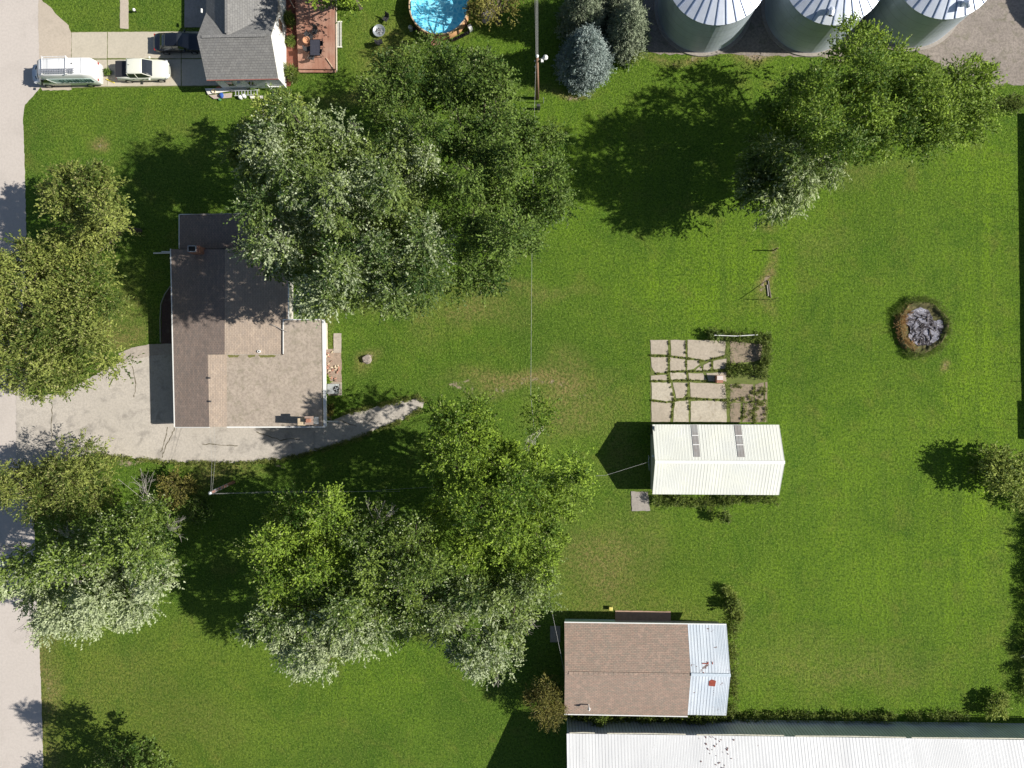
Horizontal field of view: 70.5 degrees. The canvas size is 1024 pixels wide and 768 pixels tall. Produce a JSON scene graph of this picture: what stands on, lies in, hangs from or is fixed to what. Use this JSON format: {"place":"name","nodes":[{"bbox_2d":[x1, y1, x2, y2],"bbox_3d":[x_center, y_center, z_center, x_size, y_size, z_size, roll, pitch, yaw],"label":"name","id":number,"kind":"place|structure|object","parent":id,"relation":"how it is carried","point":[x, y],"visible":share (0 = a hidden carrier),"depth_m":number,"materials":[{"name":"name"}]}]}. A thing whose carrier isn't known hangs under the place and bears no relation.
{"place":"outdoors","nodes":[
{"label":"outdoors","id":0,"kind":"place"},
{"bbox_2d":[0,0,42,767],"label":"road","id":1,"kind":"structure","parent":0,"point":[21,738],"depth_m":74.11,"materials":[{"name":"concrete"}]},
{"bbox_2d":[120,0,128,28],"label":"path","id":2,"kind":"structure","parent":0,"point":[124,12],"depth_m":73.39,"materials":[{"name":"concrete"}]},
{"bbox_2d":[71,31,219,88],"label":"driveway","id":3,"kind":"structure","parent":0,"point":[105,50],"depth_m":73.35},
{"bbox_2d":[32,55,102,87],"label":"work van","id":4,"kind":"object","parent":3,"relation":"on","point":[88,72],"visible":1,"depth_m":71.21,"materials":[{"name":"white metal"}]},
{"bbox_2d":[39,68,73,72],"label":"extension ladder","id":5,"kind":"object","parent":4,"relation":"on","point":[59,70],"visible":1,"depth_m":70.65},
{"bbox_2d":[102,67,111,75],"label":"weed tuft","id":6,"kind":"object","parent":3,"relation":"on","point":[106,71],"visible":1,"depth_m":73.06,"materials":[{"name":"green plant"}]},
{"bbox_2d":[115,56,170,82],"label":"pickup truck","id":7,"kind":"object","parent":3,"relation":"on","point":[129,70],"visible":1,"depth_m":72.25,"materials":[{"name":"white metal"}]},
{"bbox_2d":[154,29,199,54],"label":"black car","id":8,"kind":"object","parent":3,"relation":"on","point":[177,42],"visible":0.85,"depth_m":72.19,"materials":[{"name":"paint"}]},
{"bbox_2d":[15,354,423,468],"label":"driveway","id":9,"kind":"structure","parent":0,"point":[138,423],"depth_m":73.51,"materials":[{"name":"concrete"}]},
{"bbox_2d":[51,366,354,457],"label":"driveway crack","id":10,"kind":"object","parent":9,"relation":"on","point":[174,428],"visible":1,"depth_m":73.44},
{"bbox_2d":[197,0,285,88],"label":"grey roofed house","id":11,"kind":"structure","parent":0,"point":[241,43],"depth_m":68.92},
{"bbox_2d":[278,17,282,34],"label":"window","id":12,"kind":"structure","parent":11,"relation":"in","point":[280,24],"depth_m":71.00,"materials":[{"name":"white glass"}]},
{"bbox_2d":[481,3,492,23],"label":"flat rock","id":13,"kind":"object","parent":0,"point":[484,20],"visible":0.25,"depth_m":71.77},
{"bbox_2d":[23,0,1023,767],"bbox_3d":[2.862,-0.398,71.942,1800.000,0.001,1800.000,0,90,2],"label":"ground","id":14,"kind":"structure","parent":0,"point":[873,562],"depth_m":71.60,"materials":[{"name":"green plant"}]},
{"bbox_2d":[38,0,71,90],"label":"apron","id":15,"kind":"object","parent":14,"relation":"on","point":[54,31],"visible":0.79,"depth_m":73.70,"materials":[{"name":"concrete"}]},
{"bbox_2d":[0,427,132,530],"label":"locust tree","id":16,"kind":"object","parent":14,"relation":"on","point":[76,484],"visible":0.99,"depth_m":66.73,"materials":[{"name":"green plant"}]},
{"bbox_2d":[0,229,144,406],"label":"roadside tree","id":17,"kind":"object","parent":14,"relation":"on","point":[32,262],"visible":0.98,"depth_m":64.05,"materials":[{"name":"green plant"}]},
{"bbox_2d":[32,157,144,275],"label":"young maple","id":18,"kind":"object","parent":14,"relation":"on","point":[93,183],"visible":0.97,"depth_m":63.23,"materials":[{"name":"green plant"}]},
{"bbox_2d":[0,468,187,652],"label":"white poplar","id":19,"kind":"object","parent":14,"relation":"on","point":[107,549],"visible":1,"depth_m":63.16,"materials":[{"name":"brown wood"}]},
{"bbox_2d":[81,732,181,767],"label":"roadside maple","id":20,"kind":"object","parent":14,"relation":"on","point":[137,758],"visible":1,"depth_m":68.73,"materials":[{"name":"green plant"}]},
{"bbox_2d":[119,344,171,363],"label":"front walk","id":21,"kind":"structure","parent":14,"relation":"on","point":[155,349],"depth_m":73.45,"materials":[{"name":"concrete"}]},
{"bbox_2d":[160,286,170,341],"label":"garden edging","id":22,"kind":"object","parent":14,"relation":"on","point":[160,312],"visible":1,"depth_m":73.36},
{"bbox_2d":[161,287,171,343],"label":"flower bed","id":23,"kind":"object","parent":14,"relation":"on","point":[166,329],"visible":0.45,"depth_m":73.39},
{"bbox_2d":[153,465,202,512],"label":"russet bush","id":24,"kind":"object","parent":14,"relation":"on","point":[167,486],"visible":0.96,"depth_m":71.12,"materials":[{"name":"brown plant"}]},
{"bbox_2d":[184,0,205,26],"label":"porch slab","id":25,"kind":"structure","parent":14,"relation":"on","point":[194,16],"depth_m":73.10,"materials":[{"name":"grey concrete"}]},
{"bbox_2d":[179,488,216,527],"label":"green bush","id":26,"kind":"object","parent":14,"relation":"on","point":[203,502],"visible":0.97,"depth_m":71.75,"materials":[{"name":"green plant"}]},
{"bbox_2d":[205,88,230,94],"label":"board","id":27,"kind":"object","parent":14,"relation":"on","point":[209,90],"visible":1,"depth_m":72.85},
{"bbox_2d":[209,93,231,98],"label":"board","id":28,"kind":"object","parent":14,"relation":"on","point":[226,95],"visible":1,"depth_m":72.91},
{"bbox_2d":[208,480,234,494],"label":"service pole","id":29,"kind":"object","parent":14,"relation":"on","point":[221,487],"visible":0.98,"depth_m":69.76,"materials":[{"name":"brown wood"}]},
{"bbox_2d":[212,462,646,493],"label":"overhead wire","id":30,"kind":"object","parent":29,"relation":"attached to","point":[390,489],"visible":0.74,"depth_m":67.06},
{"bbox_2d":[170,213,326,427],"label":"brown roofed house","id":31,"kind":"structure","parent":14,"relation":"on","point":[239,360],"depth_m":69.51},
{"bbox_2d":[95,406,422,467],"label":"edge grass","id":32,"kind":"structure","parent":14,"relation":"on","point":[205,462],"depth_m":72.86,"materials":[{"name":"green plant"}]},
{"bbox_2d":[223,86,313,180],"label":"broadleaf tree","id":33,"kind":"object","parent":14,"relation":"on","point":[233,153],"visible":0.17,"depth_m":62.61,"materials":[{"name":"green plant"}]},
{"bbox_2d":[286,0,297,85],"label":"mulch bed","id":34,"kind":"object","parent":14,"relation":"on","point":[291,55],"visible":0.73,"depth_m":72.71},
{"bbox_2d":[282,8,295,29],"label":"bed plants","id":35,"kind":"object","parent":34,"relation":"on","point":[288,18],"visible":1,"depth_m":71.99,"materials":[{"name":"green plant"}]},
{"bbox_2d":[284,32,295,48],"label":"bed plants","id":36,"kind":"object","parent":34,"relation":"on","point":[289,38],"visible":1,"depth_m":72.19,"materials":[{"name":"green plant"}]},
{"bbox_2d":[283,61,299,84],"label":"bed plants","id":37,"kind":"object","parent":34,"relation":"on","point":[290,72],"visible":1,"depth_m":71.94,"materials":[{"name":"green plant"}]},
{"bbox_2d":[229,478,362,616],"bbox_3d":[-17.922,13.796,64.957,12.950,15.967,10.831,-30,89,2],"label":"ash tree","id":38,"kind":"object","parent":14,"relation":"on","point":[305,534],"visible":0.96,"depth_m":61.57,"materials":[{"name":"green plant"}]},
{"bbox_2d":[295,0,336,72],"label":"deck","id":39,"kind":"structure","parent":14,"relation":"on","point":[324,20],"depth_m":72.09,"materials":[{"name":"brown wood"}]},
{"bbox_2d":[311,24,318,36],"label":"patio chair","id":40,"kind":"object","parent":39,"relation":"on","point":[315,30],"visible":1,"depth_m":71.64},
{"bbox_2d":[310,39,321,57],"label":"patio table","id":41,"kind":"object","parent":39,"relation":"on","point":[314,47],"visible":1,"depth_m":71.36,"materials":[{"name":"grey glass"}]},
{"bbox_2d":[327,403,335,415],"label":"weed tuft","id":42,"kind":"object","parent":14,"relation":"on","point":[329,410],"visible":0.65,"depth_m":72.43,"materials":[{"name":"green plant"}]},
{"bbox_2d":[230,572,434,687],"bbox_3d":[-16.443,21.815,64.991,19.508,15.870,9.818,-12,90,2],"label":"silver tree","id":43,"kind":"object","parent":14,"relation":"on","point":[321,616],"visible":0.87,"depth_m":62.69,"materials":[{"name":"green plant"}]},
{"bbox_2d":[326,349,341,381],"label":"brick bed","id":44,"kind":"object","parent":14,"relation":"on","point":[336,358],"visible":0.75,"depth_m":72.74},
{"bbox_2d":[327,382,341,394],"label":"air conditioner","id":45,"kind":"object","parent":14,"relation":"on","point":[334,388],"visible":1,"depth_m":71.83,"materials":[{"name":"metal"}]},
{"bbox_2d":[211,83,460,328],"bbox_3d":[-15.105,-14.126,62.040,22.666,21.265,19.674,0,90,2],"label":"silver maple","id":46,"kind":"object","parent":14,"relation":"on","point":[318,181],"visible":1,"depth_m":56.61,"materials":[{"name":"green plant"}]},
{"bbox_2d":[333,333,340,352],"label":"stoop","id":47,"kind":"object","parent":14,"relation":"on","point":[337,342],"visible":1,"depth_m":72.63,"materials":[{"name":"concrete"}]},
{"bbox_2d":[305,0,369,23],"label":"deck tree","id":48,"kind":"object","parent":14,"relation":"on","point":[358,6],"visible":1,"depth_m":66.91,"materials":[{"name":"green plant"}]},
{"bbox_2d":[337,21,341,47],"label":"deck steps","id":49,"kind":"structure","parent":14,"relation":"on","point":[338,46],"depth_m":72.34,"materials":[{"name":"grey wood"}]},
{"bbox_2d":[362,354,371,363],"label":"tree stump","id":50,"kind":"object","parent":14,"relation":"on","point":[366,359],"visible":1,"depth_m":72.21,"materials":[{"name":"grey wood"}]},
{"bbox_2d":[373,24,384,36],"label":"fire bowl","id":51,"kind":"object","parent":14,"relation":"on","point":[378,30],"visible":1,"depth_m":72.14,"materials":[{"name":"silver metal"}]},
{"bbox_2d":[341,394,426,416],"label":"edge grass","id":52,"kind":"structure","parent":14,"relation":"on","point":[388,403],"depth_m":72.34,"materials":[{"name":"green plant"}]},
{"bbox_2d":[381,11,390,23],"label":"folding chair","id":53,"kind":"object","parent":14,"relation":"on","point":[385,18],"visible":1,"depth_m":71.91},
{"bbox_2d":[332,483,456,646],"bbox_3d":[-9.887,15.793,65.127,11.680,15.012,13.569,0,90,2],"label":"mixed maple","id":54,"kind":"object","parent":14,"relation":"on","point":[403,549],"visible":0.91,"depth_m":60.91,"materials":[{"name":"green plant"}]},
{"bbox_2d":[409,0,469,39],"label":"swimming pool","id":55,"kind":"structure","parent":14,"relation":"on","point":[447,18],"depth_m":72.07,"materials":[{"name":"liquid"}]},
{"bbox_2d":[351,25,584,311],"bbox_3d":[-2.983,-20.044,61.930,16.865,20.455,24.890,-23,89,2],"label":"shade tree","id":56,"kind":"object","parent":14,"relation":"on","point":[478,225],"visible":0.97,"depth_m":59.42,"materials":[{"name":"green plant"}]},
{"bbox_2d":[416,556,567,690],"bbox_3d":[-1.451,20.767,65.330,12.898,13.990,12.001,0,90,2],"label":"grey willow","id":57,"kind":"object","parent":14,"relation":"on","point":[493,600],"visible":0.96,"depth_m":61.19,"materials":[{"name":"plant"}]},
{"bbox_2d":[462,0,523,31],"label":"plum tree","id":58,"kind":"object","parent":14,"relation":"on","point":[497,10],"visible":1,"depth_m":65.43,"materials":[{"name":"green plant"}]},
{"bbox_2d":[409,385,601,589],"bbox_3d":[-0.552,8.850,62.547,15.953,19.349,17.531,0,90,2],"label":"green maple","id":59,"kind":"object","parent":14,"relation":"on","point":[500,507],"visible":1,"depth_m":59.10,"materials":[{"name":"green plant"}]},
{"bbox_2d":[534,54,547,99],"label":"utility pole","id":60,"kind":"object","parent":14,"relation":"on","point":[545,57],"visible":0.94,"depth_m":65.71,"materials":[{"name":"brown wood"}]},
{"bbox_2d":[531,71,563,667],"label":"overhead wire","id":61,"kind":"object","parent":60,"relation":"attached to","point":[531,320],"visible":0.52,"depth_m":65.27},
{"bbox_2d":[520,670,571,733],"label":"yew bush","id":62,"kind":"object","parent":14,"relation":"on","point":[547,704],"visible":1,"depth_m":68.83,"materials":[{"name":"green plant"}]},
{"bbox_2d":[553,0,607,44],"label":"pine tree","id":63,"kind":"object","parent":14,"relation":"on","point":[572,13],"visible":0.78,"depth_m":67.67,"materials":[{"name":"green plant"}]},
{"bbox_2d":[551,22,616,98],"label":"blue spruce","id":64,"kind":"object","parent":14,"relation":"on","point":[586,55],"visible":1,"depth_m":68.11,"materials":[{"name":"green plant"}]},
{"bbox_2d":[588,715,608,727],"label":"garage shrub","id":65,"kind":"object","parent":14,"relation":"on","point":[598,719],"visible":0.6,"depth_m":69.94,"materials":[{"name":"green plant"}]},
{"bbox_2d":[599,0,644,25],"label":"cedar tree","id":66,"kind":"object","parent":14,"relation":"on","point":[610,5],"visible":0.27,"depth_m":67.98,"materials":[{"name":"green plant"}]},
{"bbox_2d":[600,0,652,69],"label":"fir tree","id":67,"kind":"object","parent":14,"relation":"on","point":[629,16],"visible":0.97,"depth_m":67.63,"materials":[{"name":"green plant"}]},
{"bbox_2d":[619,47,644,67],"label":"bush","id":68,"kind":"object","parent":14,"relation":"on","point":[637,61],"visible":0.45,"depth_m":70.30,"materials":[{"name":"green plant"}]},
{"bbox_2d":[631,491,649,510],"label":"pad","id":69,"kind":"object","parent":14,"relation":"on","point":[639,501],"visible":1,"depth_m":71.56,"materials":[{"name":"grey concrete"}]},
{"bbox_2d":[615,610,670,620],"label":"garage pad","id":70,"kind":"object","parent":14,"relation":"on","point":[643,615],"visible":0.59,"depth_m":71.60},
{"bbox_2d":[567,710,731,725],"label":"garage weeds","id":71,"kind":"object","parent":14,"relation":"on","point":[649,719],"visible":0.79,"depth_m":70.60,"materials":[{"name":"green plant"}]},
{"bbox_2d":[650,340,767,421],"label":"patio","id":72,"kind":"structure","parent":14,"relation":"on","point":[708,411],"depth_m":71.27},
{"bbox_2d":[667,341,674,418],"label":"joint weeds","id":73,"kind":"object","parent":72,"relation":"on","point":[669,381],"visible":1,"depth_m":71.29,"materials":[{"name":"green plant"}]},
{"bbox_2d":[685,341,691,410],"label":"joint weeds","id":74,"kind":"object","parent":72,"relation":"on","point":[687,372],"visible":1,"depth_m":71.21,"materials":[{"name":"green plant"}]},
{"bbox_2d":[651,397,726,402],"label":"joint weeds","id":75,"kind":"object","parent":72,"relation":"on","point":[716,400],"visible":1,"depth_m":71.23,"materials":[{"name":"green plant"}]},
{"bbox_2d":[656,368,721,374],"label":"joint weeds","id":76,"kind":"object","parent":72,"relation":"on","point":[710,370],"visible":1,"depth_m":71.20,"materials":[{"name":"green plant"}]},
{"bbox_2d":[715,375,722,382],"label":"brick grill","id":77,"kind":"object","parent":72,"relation":"on","point":[718,378],"visible":1,"depth_m":70.40,"materials":[{"name":"brick"}]},
{"bbox_2d":[723,341,734,410],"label":"edge weeds","id":78,"kind":"object","parent":72,"relation":"on","point":[729,402],"visible":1,"depth_m":70.97,"materials":[{"name":"green plant"}]},
{"bbox_2d":[725,360,770,379],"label":"patio weeds","id":79,"kind":"object","parent":72,"relation":"on","point":[734,368],"visible":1,"depth_m":70.59,"materials":[{"name":"green plant"}]},
{"bbox_2d":[732,383,768,424],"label":"patio weeds","id":80,"kind":"object","parent":72,"relation":"on","point":[759,403],"visible":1,"depth_m":70.96,"materials":[{"name":"green plant"}]},
{"bbox_2d":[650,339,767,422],"bbox_3d":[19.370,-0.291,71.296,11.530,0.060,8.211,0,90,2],"label":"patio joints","id":81,"kind":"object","parent":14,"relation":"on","point":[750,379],"visible":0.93,"depth_m":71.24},
{"bbox_2d":[651,378,706,382],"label":"joint weeds","id":82,"kind":"object","parent":81,"relation":"on","point":[661,380],"visible":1,"depth_m":71.25,"materials":[{"name":"green plant"}]},
{"bbox_2d":[650,354,723,361],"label":"joint weeds","id":83,"kind":"object","parent":81,"relation":"on","point":[681,357],"visible":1,"depth_m":71.22,"materials":[{"name":"green plant"}]},
{"bbox_2d":[706,327,723,341],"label":"vine clump","id":84,"kind":"object","parent":14,"relation":"on","point":[714,337],"visible":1,"depth_m":70.29,"materials":[{"name":"green plant"}]},
{"bbox_2d":[648,424,784,494],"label":"white shed","id":85,"kind":"structure","parent":14,"relation":"on","point":[719,459],"depth_m":68.12,"materials":[{"name":"metal"}]},
{"bbox_2d":[651,494,783,511],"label":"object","id":86,"kind":"object","parent":14,"relation":"on","point":[676,499],"visible":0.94,"depth_m":70.67,"materials":[{"name":"green plant"}]},
{"bbox_2d":[716,509,733,525],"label":"flower bush","id":87,"kind":"object","parent":14,"relation":"on","point":[726,519],"visible":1,"depth_m":69.99,"materials":[{"name":"green plant"}]},
{"bbox_2d":[722,597,739,617],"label":"sapling","id":88,"kind":"object","parent":14,"relation":"on","point":[733,608],"visible":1,"depth_m":70.18,"materials":[{"name":"green plant"}]},
{"bbox_2d":[727,598,742,719],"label":"tall grass","id":89,"kind":"structure","parent":14,"relation":"on","point":[733,682],"depth_m":70.82,"materials":[{"name":"green plant"}]},
{"bbox_2d":[706,326,774,380],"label":"patio vines","id":90,"kind":"object","parent":14,"relation":"on","point":[766,359],"visible":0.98,"depth_m":70.30,"materials":[{"name":"green plant"}]},
{"bbox_2d":[572,707,971,724],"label":"wall weeds","id":91,"kind":"object","parent":14,"relation":"on","point":[890,716],"depth_m":70.49,"materials":[{"name":"green plant"}]},
{"bbox_2d":[725,123,851,234],"bbox_3d":[24.576,-18.504,63.984,10.218,14.176,9.869,0,90,2],"label":"white willow","id":92,"kind":"object","parent":14,"relation":"on","point":[769,178],"visible":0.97,"depth_m":62.40,"materials":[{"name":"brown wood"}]},
{"bbox_2d":[640,0,1023,87],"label":"gravel lot","id":93,"kind":"structure","parent":14,"relation":"on","point":[989,29],"depth_m":70.07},
{"bbox_2d":[654,0,761,56],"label":"grain bin","id":94,"kind":"object","parent":93,"relation":"on","point":[702,28],"visible":1,"depth_m":67.14,"materials":[{"name":"grey metal"}]},
{"bbox_2d":[761,0,878,56],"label":"grain bin","id":95,"kind":"object","parent":93,"relation":"on","point":[802,28],"visible":0.83,"depth_m":66.84,"materials":[{"name":"grey metal"}]},
{"bbox_2d":[864,0,985,51],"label":"grain bin","id":96,"kind":"object","parent":93,"relation":"on","point":[927,24],"visible":0.81,"depth_m":66.37,"materials":[{"name":"grey metal"}]},
{"bbox_2d":[748,9,930,174],"bbox_3d":[28.468,-23.933,62.418,14.973,16.937,12.682,-40,89,2],"label":"box elder","id":97,"kind":"object","parent":14,"relation":"on","point":[827,125],"visible":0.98,"depth_m":58.59,"materials":[{"name":"green plant"}]},
{"bbox_2d":[893,304,919,351],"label":"dry grass","id":98,"kind":"structure","parent":14,"relation":"on","point":[903,320],"depth_m":70.03,"materials":[{"name":"brown plant"}]},
{"bbox_2d":[894,301,949,355],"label":"fire pit","id":99,"kind":"object","parent":14,"relation":"on","point":[927,326],"visible":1,"depth_m":70.17,"materials":[{"name":"grey stone"}]},
{"bbox_2d":[892,292,955,359],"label":"rim grass","id":100,"kind":"structure","parent":14,"relation":"on","point":[950,331],"depth_m":69.92,"materials":[{"name":"green plant"}]},
{"bbox_2d":[890,50,1012,173],"bbox_3d":[37.927,-23.927,63.245,12.825,14.534,9.320,-18,90,2],"label":"hackberry","id":101,"kind":"object","parent":14,"relation":"on","point":[944,103],"visible":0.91,"depth_m":59.87,"materials":[{"name":"green plant"}]},
{"bbox_2d":[966,441,1023,497],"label":"yard tree","id":102,"kind":"object","parent":14,"relation":"on","point":[994,465],"visible":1,"depth_m":67.33,"materials":[{"name":"green plant"}]},
{"bbox_2d":[968,91,1023,115],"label":"tall grass","id":103,"kind":"structure","parent":14,"relation":"on","point":[1010,102],"depth_m":69.46,"materials":[{"name":"green plant"}]},
{"bbox_2d":[981,690,1014,721],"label":"corner shrub","id":104,"kind":"object","parent":14,"relation":"on","point":[1001,701],"visible":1,"depth_m":69.22,"materials":[{"name":"green plant"}]},
{"bbox_2d":[1004,486,1023,512],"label":"pale bush","id":105,"kind":"object","parent":14,"relation":"on","point":[1018,501],"visible":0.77,"depth_m":69.11,"materials":[{"name":"green plant"}]},
{"bbox_2d":[550,626,559,641],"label":"stepping slab","id":106,"kind":"structure","parent":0,"point":[554,636],"depth_m":71.95,"materials":[{"name":"grey concrete"}]},
{"bbox_2d":[564,619,730,716],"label":"shingled garage","id":107,"kind":"structure","parent":0,"point":[613,667],"depth_m":68.20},
{"bbox_2d":[565,619,614,621],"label":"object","id":108,"kind":"structure","parent":107,"relation":"in","point":[586,620],"depth_m":71.38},
{"bbox_2d":[719,583,746,625],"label":"bush","id":109,"kind":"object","parent":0,"point":[728,591],"depth_m":70.69,"materials":[{"name":"plant"}]},
{"bbox_2d":[567,718,1023,767],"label":"long metal building","id":110,"kind":"structure","parent":0,"point":[779,744],"depth_m":67.11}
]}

